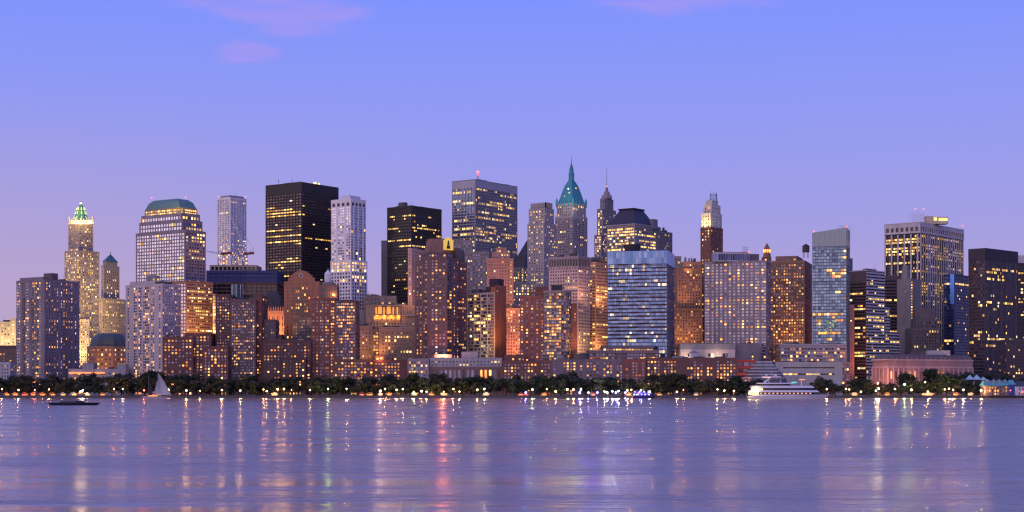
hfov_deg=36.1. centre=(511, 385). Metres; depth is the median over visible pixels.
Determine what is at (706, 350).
hall
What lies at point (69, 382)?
tree
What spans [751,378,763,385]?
tree
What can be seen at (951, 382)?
tree
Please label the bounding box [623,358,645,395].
brick building
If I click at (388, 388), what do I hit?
tree
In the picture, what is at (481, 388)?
tree
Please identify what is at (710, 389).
tree
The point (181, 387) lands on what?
tree
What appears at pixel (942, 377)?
tree
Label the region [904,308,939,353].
stone building
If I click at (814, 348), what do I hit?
window
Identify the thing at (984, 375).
tree
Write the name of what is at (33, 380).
tree
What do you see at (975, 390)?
tree
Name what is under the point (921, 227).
window
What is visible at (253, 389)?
tree
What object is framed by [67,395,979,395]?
ground
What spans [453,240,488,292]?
stone building
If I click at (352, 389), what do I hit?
tree
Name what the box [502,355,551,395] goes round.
brick building
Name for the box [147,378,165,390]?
tree
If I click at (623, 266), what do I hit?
window
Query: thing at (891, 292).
office building
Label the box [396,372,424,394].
tree
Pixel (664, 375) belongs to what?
tree
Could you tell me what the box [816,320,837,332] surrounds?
lit window
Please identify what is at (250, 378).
tree
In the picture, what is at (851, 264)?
office tower
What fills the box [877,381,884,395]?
tree
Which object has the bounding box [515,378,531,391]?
tree
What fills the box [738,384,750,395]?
tree
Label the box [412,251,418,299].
window
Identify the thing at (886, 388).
tree
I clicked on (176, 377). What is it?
tree
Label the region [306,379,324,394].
tree
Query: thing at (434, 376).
tree
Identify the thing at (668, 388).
tree
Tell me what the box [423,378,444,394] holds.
tree
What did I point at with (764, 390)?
motor yacht
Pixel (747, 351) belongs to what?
office building
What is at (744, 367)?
red building
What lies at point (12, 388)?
tree
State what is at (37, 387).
tree
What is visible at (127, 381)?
tree
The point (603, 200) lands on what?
window
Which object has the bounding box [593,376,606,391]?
tree
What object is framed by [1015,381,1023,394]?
boat house
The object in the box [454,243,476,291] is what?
window
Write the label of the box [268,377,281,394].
tree
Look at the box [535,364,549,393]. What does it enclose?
window
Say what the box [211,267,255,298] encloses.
window
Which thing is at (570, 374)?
tree
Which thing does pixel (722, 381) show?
tree
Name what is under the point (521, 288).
office building
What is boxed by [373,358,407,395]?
brick building
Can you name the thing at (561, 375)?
tree
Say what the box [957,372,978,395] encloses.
tree
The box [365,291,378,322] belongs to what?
stone building
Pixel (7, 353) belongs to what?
office building
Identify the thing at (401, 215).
window
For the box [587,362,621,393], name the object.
window
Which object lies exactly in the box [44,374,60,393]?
tree
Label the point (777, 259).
window
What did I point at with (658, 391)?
tree
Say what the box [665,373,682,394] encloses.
tree
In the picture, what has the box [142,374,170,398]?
sailing boat
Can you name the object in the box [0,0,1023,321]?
sky
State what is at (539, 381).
tree
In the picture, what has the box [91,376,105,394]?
tree
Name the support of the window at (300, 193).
in the office tower at (298, 226)
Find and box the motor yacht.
[746,373,828,398]
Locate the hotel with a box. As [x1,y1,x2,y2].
[775,339,849,394]
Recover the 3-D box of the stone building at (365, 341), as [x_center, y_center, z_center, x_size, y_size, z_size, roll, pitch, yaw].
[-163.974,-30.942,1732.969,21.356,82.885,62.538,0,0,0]
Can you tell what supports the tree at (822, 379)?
on the lawn
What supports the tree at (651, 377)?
on the lawn
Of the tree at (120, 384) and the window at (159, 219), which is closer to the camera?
the tree at (120, 384)
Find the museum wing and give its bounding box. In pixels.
[774,361,842,395]
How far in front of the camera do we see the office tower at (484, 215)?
2081.20 m
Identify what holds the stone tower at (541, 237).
on the ground
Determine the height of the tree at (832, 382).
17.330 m
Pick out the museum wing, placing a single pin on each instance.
(807, 371)
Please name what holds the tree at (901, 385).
on the lawn
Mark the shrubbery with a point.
(437, 395)
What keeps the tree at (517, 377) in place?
on the lawn
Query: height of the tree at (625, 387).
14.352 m
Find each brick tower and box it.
[284,270,321,339]
[311,270,374,395]
[700,193,722,342]
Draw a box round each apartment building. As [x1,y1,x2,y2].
[408,352,501,395]
[467,279,505,360]
[520,285,576,360]
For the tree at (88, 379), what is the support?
on the lawn
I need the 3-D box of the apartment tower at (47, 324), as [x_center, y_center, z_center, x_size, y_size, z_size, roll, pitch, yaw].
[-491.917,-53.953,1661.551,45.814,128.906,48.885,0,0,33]
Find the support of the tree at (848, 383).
on the lawn
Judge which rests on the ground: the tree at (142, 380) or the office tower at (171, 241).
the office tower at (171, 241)
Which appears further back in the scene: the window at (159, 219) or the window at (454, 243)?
the window at (454, 243)
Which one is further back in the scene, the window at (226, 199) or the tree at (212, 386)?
the window at (226, 199)
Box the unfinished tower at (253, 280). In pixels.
[206,265,283,306]
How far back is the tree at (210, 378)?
1559.15 m
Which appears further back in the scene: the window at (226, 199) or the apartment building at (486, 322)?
the window at (226, 199)
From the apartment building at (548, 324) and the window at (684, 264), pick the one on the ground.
the apartment building at (548, 324)
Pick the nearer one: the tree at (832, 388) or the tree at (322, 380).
the tree at (832, 388)
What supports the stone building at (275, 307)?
on the ground
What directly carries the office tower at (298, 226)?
on the ground
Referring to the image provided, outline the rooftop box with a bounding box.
[375,356,384,359]
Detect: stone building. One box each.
[0,318,15,345]
[266,290,283,334]
[360,323,374,358]
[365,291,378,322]
[366,296,414,328]
[372,327,378,358]
[379,322,414,359]
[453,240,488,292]
[513,241,526,281]
[674,269,675,307]
[871,350,973,394]
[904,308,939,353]
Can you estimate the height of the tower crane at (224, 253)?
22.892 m
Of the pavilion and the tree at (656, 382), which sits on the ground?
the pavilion
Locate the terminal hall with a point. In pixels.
(90, 368)
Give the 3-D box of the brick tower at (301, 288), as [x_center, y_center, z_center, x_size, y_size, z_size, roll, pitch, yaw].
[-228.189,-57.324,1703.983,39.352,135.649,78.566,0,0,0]
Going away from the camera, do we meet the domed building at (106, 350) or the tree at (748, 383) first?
the tree at (748, 383)
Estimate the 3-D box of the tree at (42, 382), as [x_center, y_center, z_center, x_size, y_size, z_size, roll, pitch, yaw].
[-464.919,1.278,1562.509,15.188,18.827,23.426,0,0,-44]
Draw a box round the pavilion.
[0,361,14,395]
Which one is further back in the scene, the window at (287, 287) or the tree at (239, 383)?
the window at (287, 287)
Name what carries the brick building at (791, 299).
on the ground
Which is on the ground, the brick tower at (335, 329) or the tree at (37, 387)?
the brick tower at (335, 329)
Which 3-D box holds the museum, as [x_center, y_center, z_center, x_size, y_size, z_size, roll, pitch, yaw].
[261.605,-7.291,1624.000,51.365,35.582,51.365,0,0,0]
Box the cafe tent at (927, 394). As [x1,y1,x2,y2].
[922,392,934,395]
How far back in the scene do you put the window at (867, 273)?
1840.48 m
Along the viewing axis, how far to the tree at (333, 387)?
1534.27 m
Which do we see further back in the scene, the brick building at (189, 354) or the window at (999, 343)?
the window at (999, 343)
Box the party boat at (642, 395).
[632,391,654,397]
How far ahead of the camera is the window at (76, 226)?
2316.38 m
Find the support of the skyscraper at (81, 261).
on the ground
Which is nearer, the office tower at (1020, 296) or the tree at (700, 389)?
the tree at (700, 389)
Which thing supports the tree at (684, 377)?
on the lawn
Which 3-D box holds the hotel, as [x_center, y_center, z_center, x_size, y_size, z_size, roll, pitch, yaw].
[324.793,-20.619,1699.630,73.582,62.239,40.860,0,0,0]
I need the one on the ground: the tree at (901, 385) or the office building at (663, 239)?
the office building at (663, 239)
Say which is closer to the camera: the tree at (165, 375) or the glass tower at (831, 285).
the tree at (165, 375)
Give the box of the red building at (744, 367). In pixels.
[737,360,754,394]
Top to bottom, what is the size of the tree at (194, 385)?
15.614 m
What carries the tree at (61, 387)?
on the lawn
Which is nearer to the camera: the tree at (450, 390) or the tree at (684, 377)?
the tree at (450, 390)
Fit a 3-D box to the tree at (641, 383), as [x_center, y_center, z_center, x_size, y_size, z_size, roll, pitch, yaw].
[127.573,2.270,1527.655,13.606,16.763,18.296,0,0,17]
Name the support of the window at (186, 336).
in the brick building at (189, 354)
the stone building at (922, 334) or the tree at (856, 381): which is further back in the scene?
the stone building at (922, 334)
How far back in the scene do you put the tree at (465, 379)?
1550.09 m
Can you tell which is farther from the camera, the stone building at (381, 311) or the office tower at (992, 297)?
the stone building at (381, 311)
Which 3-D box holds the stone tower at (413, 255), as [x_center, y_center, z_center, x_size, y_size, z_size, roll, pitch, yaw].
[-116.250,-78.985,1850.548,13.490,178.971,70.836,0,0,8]
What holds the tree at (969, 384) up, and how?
on the lawn
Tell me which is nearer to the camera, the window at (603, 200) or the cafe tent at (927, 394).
the cafe tent at (927, 394)
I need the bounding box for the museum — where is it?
[741,361,788,395]
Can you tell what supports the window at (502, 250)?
in the stone tower at (500, 262)
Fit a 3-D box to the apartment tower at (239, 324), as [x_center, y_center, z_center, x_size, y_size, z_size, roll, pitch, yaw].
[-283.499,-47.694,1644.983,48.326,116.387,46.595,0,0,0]
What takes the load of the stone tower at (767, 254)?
on the ground
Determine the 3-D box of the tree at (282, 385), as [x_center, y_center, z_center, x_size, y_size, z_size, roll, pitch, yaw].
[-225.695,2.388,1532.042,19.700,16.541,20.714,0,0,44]
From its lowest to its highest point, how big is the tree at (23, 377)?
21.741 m
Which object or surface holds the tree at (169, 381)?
on the lawn
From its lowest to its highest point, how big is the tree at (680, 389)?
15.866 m
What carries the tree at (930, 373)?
on the ground
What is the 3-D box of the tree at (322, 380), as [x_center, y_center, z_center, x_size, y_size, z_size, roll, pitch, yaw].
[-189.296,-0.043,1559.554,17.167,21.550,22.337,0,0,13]
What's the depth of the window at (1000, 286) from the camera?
1781.68 m
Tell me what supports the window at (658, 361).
in the brick building at (702, 368)
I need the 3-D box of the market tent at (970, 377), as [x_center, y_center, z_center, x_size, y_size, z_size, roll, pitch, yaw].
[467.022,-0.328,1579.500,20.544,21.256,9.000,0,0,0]
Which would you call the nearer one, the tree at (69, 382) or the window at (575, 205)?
the tree at (69, 382)
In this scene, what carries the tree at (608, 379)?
on the lawn
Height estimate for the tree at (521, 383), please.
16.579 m
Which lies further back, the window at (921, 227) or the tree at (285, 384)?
the window at (921, 227)
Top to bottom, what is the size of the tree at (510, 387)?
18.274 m
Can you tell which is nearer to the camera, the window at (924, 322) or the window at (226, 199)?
the window at (924, 322)
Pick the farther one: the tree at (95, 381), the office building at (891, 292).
the office building at (891, 292)
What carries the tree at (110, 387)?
on the lawn
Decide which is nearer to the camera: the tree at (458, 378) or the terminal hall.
the tree at (458, 378)
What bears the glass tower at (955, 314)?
on the ground
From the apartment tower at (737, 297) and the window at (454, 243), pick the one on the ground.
the apartment tower at (737, 297)
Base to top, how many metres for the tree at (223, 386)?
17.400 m
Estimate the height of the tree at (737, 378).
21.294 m
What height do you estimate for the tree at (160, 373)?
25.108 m
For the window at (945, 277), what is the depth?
2023.84 m
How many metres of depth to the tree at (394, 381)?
1548.10 m
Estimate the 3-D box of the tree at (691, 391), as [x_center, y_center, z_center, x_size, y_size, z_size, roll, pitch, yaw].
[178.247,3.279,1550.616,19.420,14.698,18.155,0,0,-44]
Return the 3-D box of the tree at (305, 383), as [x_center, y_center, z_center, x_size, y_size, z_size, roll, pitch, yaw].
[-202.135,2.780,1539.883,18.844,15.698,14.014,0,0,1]
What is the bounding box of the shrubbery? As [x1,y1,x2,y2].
[1,394,974,395]
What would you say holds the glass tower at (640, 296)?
on the ground
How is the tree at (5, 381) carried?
on the lawn
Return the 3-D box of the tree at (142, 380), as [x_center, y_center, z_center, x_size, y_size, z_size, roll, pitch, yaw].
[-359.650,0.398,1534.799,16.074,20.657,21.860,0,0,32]
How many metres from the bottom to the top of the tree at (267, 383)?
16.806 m
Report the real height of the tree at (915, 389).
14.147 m
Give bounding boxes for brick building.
[162,330,229,395]
[262,319,311,395]
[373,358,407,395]
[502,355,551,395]
[504,352,525,359]
[551,358,623,395]
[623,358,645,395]
[643,356,737,395]
[674,257,702,355]
[769,256,811,361]
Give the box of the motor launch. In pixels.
[49,401,99,404]
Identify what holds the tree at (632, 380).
on the lawn
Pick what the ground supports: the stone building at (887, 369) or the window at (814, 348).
the stone building at (887, 369)
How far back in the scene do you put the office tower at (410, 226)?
2025.54 m
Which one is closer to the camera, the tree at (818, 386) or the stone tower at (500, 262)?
the tree at (818, 386)
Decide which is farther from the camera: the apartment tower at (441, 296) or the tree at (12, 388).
the apartment tower at (441, 296)
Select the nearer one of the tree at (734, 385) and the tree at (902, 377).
the tree at (734, 385)
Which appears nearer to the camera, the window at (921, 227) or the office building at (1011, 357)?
the office building at (1011, 357)
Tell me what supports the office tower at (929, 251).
on the ground
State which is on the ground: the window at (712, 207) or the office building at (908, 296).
the office building at (908, 296)
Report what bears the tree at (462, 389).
on the lawn
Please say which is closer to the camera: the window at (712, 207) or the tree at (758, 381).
the tree at (758, 381)
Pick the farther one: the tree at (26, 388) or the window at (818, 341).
the window at (818, 341)
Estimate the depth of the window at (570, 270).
1769.11 m
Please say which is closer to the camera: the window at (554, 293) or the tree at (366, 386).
the tree at (366, 386)
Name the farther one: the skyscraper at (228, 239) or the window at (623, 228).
the skyscraper at (228, 239)
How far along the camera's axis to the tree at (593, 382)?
1549.75 m
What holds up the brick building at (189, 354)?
on the ground
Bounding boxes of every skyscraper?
[64,202,99,366]
[217,193,245,264]
[555,156,586,256]
[594,179,615,262]
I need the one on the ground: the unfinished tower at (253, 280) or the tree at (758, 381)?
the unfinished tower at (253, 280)
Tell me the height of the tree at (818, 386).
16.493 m
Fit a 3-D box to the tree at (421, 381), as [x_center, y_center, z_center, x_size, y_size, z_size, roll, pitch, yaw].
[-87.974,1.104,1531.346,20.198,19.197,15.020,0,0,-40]
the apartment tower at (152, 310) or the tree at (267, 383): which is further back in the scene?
the apartment tower at (152, 310)
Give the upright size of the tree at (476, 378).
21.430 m
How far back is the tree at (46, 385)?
1538.30 m
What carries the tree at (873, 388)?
on the lawn
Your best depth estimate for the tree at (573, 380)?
1535.50 m
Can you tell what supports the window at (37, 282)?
in the apartment tower at (47, 324)
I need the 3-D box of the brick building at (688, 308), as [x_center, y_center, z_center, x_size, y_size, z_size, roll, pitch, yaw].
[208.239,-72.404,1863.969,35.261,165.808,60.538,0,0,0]
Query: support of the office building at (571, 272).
on the ground
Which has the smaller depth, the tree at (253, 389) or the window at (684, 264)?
the tree at (253, 389)
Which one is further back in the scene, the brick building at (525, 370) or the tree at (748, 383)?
the brick building at (525, 370)
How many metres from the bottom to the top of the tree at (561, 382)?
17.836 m
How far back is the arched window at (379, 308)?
1849.94 m
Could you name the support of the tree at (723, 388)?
on the lawn
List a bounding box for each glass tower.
[586,244,674,358]
[812,226,849,361]
[943,273,967,354]
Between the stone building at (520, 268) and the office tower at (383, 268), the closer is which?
the stone building at (520, 268)
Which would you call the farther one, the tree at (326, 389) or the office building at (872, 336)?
the office building at (872, 336)
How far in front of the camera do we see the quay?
1500.00 m
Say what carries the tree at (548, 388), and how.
on the lawn
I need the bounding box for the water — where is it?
[0,398,1023,511]
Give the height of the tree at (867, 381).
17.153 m
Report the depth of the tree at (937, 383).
1525.15 m
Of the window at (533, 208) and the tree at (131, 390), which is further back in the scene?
the window at (533, 208)
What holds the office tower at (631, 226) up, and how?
on the ground
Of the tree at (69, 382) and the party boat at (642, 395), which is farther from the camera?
the tree at (69, 382)
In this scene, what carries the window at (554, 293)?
in the apartment building at (548, 324)
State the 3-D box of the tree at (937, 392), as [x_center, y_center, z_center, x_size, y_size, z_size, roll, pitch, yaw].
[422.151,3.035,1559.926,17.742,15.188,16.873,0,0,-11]
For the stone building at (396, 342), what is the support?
on the ground
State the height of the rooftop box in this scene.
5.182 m
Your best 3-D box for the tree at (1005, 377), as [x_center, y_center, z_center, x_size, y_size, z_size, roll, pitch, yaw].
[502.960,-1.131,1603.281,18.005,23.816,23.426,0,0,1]
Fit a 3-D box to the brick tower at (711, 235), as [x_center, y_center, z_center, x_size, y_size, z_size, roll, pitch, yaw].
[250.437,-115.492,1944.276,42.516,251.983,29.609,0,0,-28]
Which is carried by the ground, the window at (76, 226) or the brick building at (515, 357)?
the brick building at (515, 357)
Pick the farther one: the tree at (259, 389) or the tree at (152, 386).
the tree at (259, 389)
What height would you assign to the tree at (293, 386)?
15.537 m
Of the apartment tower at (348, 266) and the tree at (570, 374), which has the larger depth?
the apartment tower at (348, 266)
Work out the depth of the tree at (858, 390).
1535.03 m
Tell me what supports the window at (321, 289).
in the brick tower at (335, 329)
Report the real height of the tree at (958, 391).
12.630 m
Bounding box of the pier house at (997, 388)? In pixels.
[979,379,1023,397]
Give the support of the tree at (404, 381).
on the lawn
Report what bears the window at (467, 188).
in the office tower at (484, 215)
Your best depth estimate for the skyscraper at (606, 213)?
2428.64 m
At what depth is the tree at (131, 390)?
1557.38 m
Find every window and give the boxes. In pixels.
[17,282,75,393]
[65,226,97,366]
[100,271,122,333]
[128,279,175,393]
[137,209,213,335]
[165,336,225,393]
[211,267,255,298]
[217,298,266,393]
[218,199,243,264]
[264,323,303,393]
[267,193,336,280]
[287,287,313,336]
[313,289,371,393]
[332,206,365,309]
[374,307,398,318]
[388,215,440,303]
[409,361,499,369]
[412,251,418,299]
[417,255,459,357]
[453,188,516,257]
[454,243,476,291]
[468,295,490,356]
[489,250,519,352]
[521,293,568,359]
[529,208,552,288]
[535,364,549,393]
[550,270,588,352]
[556,205,584,255]
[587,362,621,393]
[590,252,673,358]
[590,265,606,349]
[597,200,612,257]
[608,228,654,250]
[648,361,734,393]
[675,264,700,347]
[702,207,721,339]
[705,263,765,360]
[771,259,802,361]
[813,247,842,343]
[814,348,847,393]
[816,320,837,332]
[850,273,898,392]
[886,227,953,348]
[914,322,937,350]
[945,277,967,353]
[970,261,1016,379]
[999,343,1022,376]
[1018,266,1022,337]
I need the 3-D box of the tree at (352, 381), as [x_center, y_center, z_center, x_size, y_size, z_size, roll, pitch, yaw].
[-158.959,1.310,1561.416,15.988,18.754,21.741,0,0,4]
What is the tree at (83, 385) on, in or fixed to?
on the lawn
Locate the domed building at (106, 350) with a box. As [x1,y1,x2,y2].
[87,333,125,368]
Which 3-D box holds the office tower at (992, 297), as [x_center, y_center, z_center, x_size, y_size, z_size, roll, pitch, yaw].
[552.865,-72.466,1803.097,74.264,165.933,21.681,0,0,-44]
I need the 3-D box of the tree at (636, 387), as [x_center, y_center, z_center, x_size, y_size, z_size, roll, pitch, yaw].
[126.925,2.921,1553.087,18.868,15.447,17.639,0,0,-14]
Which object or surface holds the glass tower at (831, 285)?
on the ground
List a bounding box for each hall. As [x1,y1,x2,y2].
[68,363,128,395]
[677,340,735,357]
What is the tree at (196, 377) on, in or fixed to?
on the lawn
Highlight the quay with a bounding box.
[0,396,1023,397]
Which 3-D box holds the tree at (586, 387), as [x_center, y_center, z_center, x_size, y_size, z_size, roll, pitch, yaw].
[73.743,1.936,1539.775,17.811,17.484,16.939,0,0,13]
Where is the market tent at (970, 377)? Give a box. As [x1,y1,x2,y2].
[965,375,986,394]
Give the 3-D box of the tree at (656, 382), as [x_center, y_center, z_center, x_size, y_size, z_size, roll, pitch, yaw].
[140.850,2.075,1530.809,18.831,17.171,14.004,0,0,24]
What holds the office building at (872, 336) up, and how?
on the ground
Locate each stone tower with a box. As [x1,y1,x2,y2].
[99,251,125,335]
[408,245,423,310]
[487,248,519,354]
[527,202,556,291]
[762,244,770,260]
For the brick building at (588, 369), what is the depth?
1600.00 m
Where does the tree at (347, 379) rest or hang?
on the lawn
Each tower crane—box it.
[207,251,230,264]
[229,212,253,264]
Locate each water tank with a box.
[572,353,588,358]
[802,244,809,257]
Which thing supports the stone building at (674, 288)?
on the ground
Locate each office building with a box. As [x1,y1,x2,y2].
[0,345,15,374]
[513,280,530,304]
[548,253,590,352]
[590,257,607,349]
[656,227,672,252]
[674,256,680,269]
[735,342,758,360]
[850,268,899,394]
[885,276,900,331]
[897,265,920,353]
[997,337,1023,381]
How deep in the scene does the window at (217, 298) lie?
1622.24 m
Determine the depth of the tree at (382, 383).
1532.26 m
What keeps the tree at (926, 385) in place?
on the lawn
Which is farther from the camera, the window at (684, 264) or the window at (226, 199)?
the window at (226, 199)
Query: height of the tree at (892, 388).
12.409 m
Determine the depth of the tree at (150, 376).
1555.01 m
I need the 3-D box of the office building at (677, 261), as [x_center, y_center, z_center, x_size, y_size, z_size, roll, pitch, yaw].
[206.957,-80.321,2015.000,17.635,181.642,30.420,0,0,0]
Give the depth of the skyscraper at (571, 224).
2223.46 m
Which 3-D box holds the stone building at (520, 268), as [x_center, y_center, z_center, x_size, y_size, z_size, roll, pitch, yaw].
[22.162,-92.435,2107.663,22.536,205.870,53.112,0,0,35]
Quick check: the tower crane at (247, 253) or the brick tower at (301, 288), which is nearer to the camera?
the brick tower at (301, 288)
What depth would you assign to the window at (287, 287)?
1705.49 m
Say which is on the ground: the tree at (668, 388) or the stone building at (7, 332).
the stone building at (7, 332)
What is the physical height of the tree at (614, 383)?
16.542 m
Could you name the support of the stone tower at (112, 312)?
on the ground
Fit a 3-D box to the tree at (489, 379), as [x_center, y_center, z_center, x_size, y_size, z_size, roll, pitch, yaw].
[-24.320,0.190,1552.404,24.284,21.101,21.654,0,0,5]
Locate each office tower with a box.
[135,197,214,336]
[265,179,338,281]
[381,241,386,295]
[387,202,441,303]
[452,171,516,260]
[606,208,657,262]
[850,258,852,270]
[884,208,963,349]
[968,248,1017,394]
[1018,255,1023,338]
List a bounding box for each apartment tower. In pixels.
[16,273,79,395]
[125,275,179,395]
[215,284,267,395]
[330,194,366,323]
[415,237,466,357]
[704,247,771,360]
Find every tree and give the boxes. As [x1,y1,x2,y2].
[0,375,21,394]
[0,379,23,394]
[8,375,32,394]
[15,379,31,391]
[27,378,38,394]
[30,384,42,393]
[37,378,49,390]
[41,383,52,395]
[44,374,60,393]
[52,381,67,392]
[64,377,89,395]
[65,377,81,393]
[73,372,98,387]
[74,382,90,395]
[90,377,106,394]
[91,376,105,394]
[103,377,119,394]
[107,373,133,394]
[116,375,140,394]
[122,378,137,395]
[133,376,152,394]
[134,373,153,395]
[137,371,166,388]
[141,370,157,377]
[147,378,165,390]
[154,374,169,395]
[164,377,181,393]
[170,375,186,395]
[175,374,190,395]
[175,379,192,394]
[186,372,207,395]
[187,381,202,395]
[198,376,216,393]
[201,378,217,394]
[215,379,230,394]
[221,378,238,394]
[230,380,246,394]
[233,377,249,395]
[241,373,258,394]
[246,382,258,394]
[254,379,267,395]
[261,380,273,394]
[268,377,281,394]
[270,380,288,394]
[278,377,293,394]
[286,381,299,395]
[289,375,305,395]
[297,381,309,394]
[306,378,318,395]
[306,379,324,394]
[313,375,329,395]
[321,380,337,394]
[329,376,352,394]
[338,376,353,394]
[344,381,361,395]
[346,378,358,394]
[360,376,373,395]
[360,381,376,394]
[371,378,379,394]
[375,379,392,393]
[377,373,394,393]
[385,382,404,395]
[391,377,408,394]
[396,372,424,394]
[398,378,412,394]
[410,377,429,394]
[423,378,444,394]
[429,373,454,394]
[444,377,461,392]
[446,382,455,393]
[454,377,472,395]
[455,380,473,393]
[466,375,489,395]
[471,382,488,394]
[478,375,493,391]
[487,379,501,395]
[499,378,515,395]
[504,378,516,395]
[507,374,526,394]
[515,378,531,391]
[515,380,528,392]
[529,378,545,394]
[537,376,559,394]
[540,376,558,394]
[554,373,567,395]
[554,378,568,394]
[558,371,582,394]
[566,376,581,395]
[579,379,593,394]
[589,378,602,392]
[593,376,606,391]
[602,377,616,395]
[605,380,620,395]
[607,377,619,394]
[618,378,635,393]
[619,382,635,392]
[632,381,642,392]
[636,380,650,392]
[642,374,665,394]
[650,379,665,395]
[652,378,669,394]
[660,374,686,394]
[660,379,678,394]
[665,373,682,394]
[676,380,693,394]
[677,374,696,394]
[687,384,698,393]
[692,379,707,394]
[703,377,721,395]
[704,379,717,395]
[714,382,729,395]
[715,380,732,395]
[726,379,741,395]
[729,375,745,394]
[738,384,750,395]
[741,381,751,395]
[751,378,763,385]
[810,380,829,394]
[816,376,829,389]
[823,384,838,394]
[826,379,844,394]
[840,385,852,394]
[841,381,858,395]
[851,378,864,395]
[853,386,861,394]
[862,379,872,395]
[864,384,877,394]
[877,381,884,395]
[877,384,891,394]
[888,384,894,392]
[889,373,910,394]
[894,384,907,395]
[895,387,907,395]
[904,379,922,395]
[905,382,920,394]
[907,374,921,395]
[920,382,933,393]
[922,368,937,385]
[930,382,942,394]
[932,380,946,393]
[934,373,957,395]
[943,379,965,393]
[945,375,965,391]
[956,384,970,395]
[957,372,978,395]
[957,381,974,395]
[969,386,979,393]
[978,373,994,382]
[998,373,1011,380]
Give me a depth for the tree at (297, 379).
1551.48 m
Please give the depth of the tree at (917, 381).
1557.91 m
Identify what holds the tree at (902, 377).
on the ground
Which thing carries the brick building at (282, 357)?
on the ground
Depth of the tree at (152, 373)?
1556.82 m
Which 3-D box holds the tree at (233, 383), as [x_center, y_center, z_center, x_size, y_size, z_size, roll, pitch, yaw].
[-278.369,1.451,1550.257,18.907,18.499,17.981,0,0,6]
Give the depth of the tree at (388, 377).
1562.07 m
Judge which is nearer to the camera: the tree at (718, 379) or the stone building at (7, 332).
the tree at (718, 379)
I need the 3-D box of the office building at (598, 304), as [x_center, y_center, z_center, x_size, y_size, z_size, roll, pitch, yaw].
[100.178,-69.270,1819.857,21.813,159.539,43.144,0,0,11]
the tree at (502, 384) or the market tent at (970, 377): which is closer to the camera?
the tree at (502, 384)
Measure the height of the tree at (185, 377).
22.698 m
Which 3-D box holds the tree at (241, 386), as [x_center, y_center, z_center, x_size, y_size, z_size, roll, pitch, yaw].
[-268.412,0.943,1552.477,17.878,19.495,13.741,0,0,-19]
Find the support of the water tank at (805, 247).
on the brick building at (791, 299)
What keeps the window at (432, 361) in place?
in the apartment building at (468, 364)
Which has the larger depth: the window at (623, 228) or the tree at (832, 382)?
the window at (623, 228)
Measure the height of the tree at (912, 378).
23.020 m
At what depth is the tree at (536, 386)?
1538.22 m
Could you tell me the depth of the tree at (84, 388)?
1530.28 m
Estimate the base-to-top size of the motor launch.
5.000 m
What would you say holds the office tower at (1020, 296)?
on the ground
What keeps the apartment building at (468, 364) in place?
on the ground
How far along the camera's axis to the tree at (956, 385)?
1529.16 m
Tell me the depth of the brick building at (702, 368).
1600.00 m
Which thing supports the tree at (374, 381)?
on the lawn
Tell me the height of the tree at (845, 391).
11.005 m
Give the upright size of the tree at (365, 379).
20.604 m
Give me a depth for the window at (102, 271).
2138.12 m
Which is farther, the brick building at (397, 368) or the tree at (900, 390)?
the brick building at (397, 368)
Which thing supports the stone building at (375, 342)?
on the ground
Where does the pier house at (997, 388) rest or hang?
on the ground
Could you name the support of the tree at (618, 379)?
on the lawn
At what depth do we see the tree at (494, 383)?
1529.43 m
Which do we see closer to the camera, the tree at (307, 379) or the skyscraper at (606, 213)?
the tree at (307, 379)

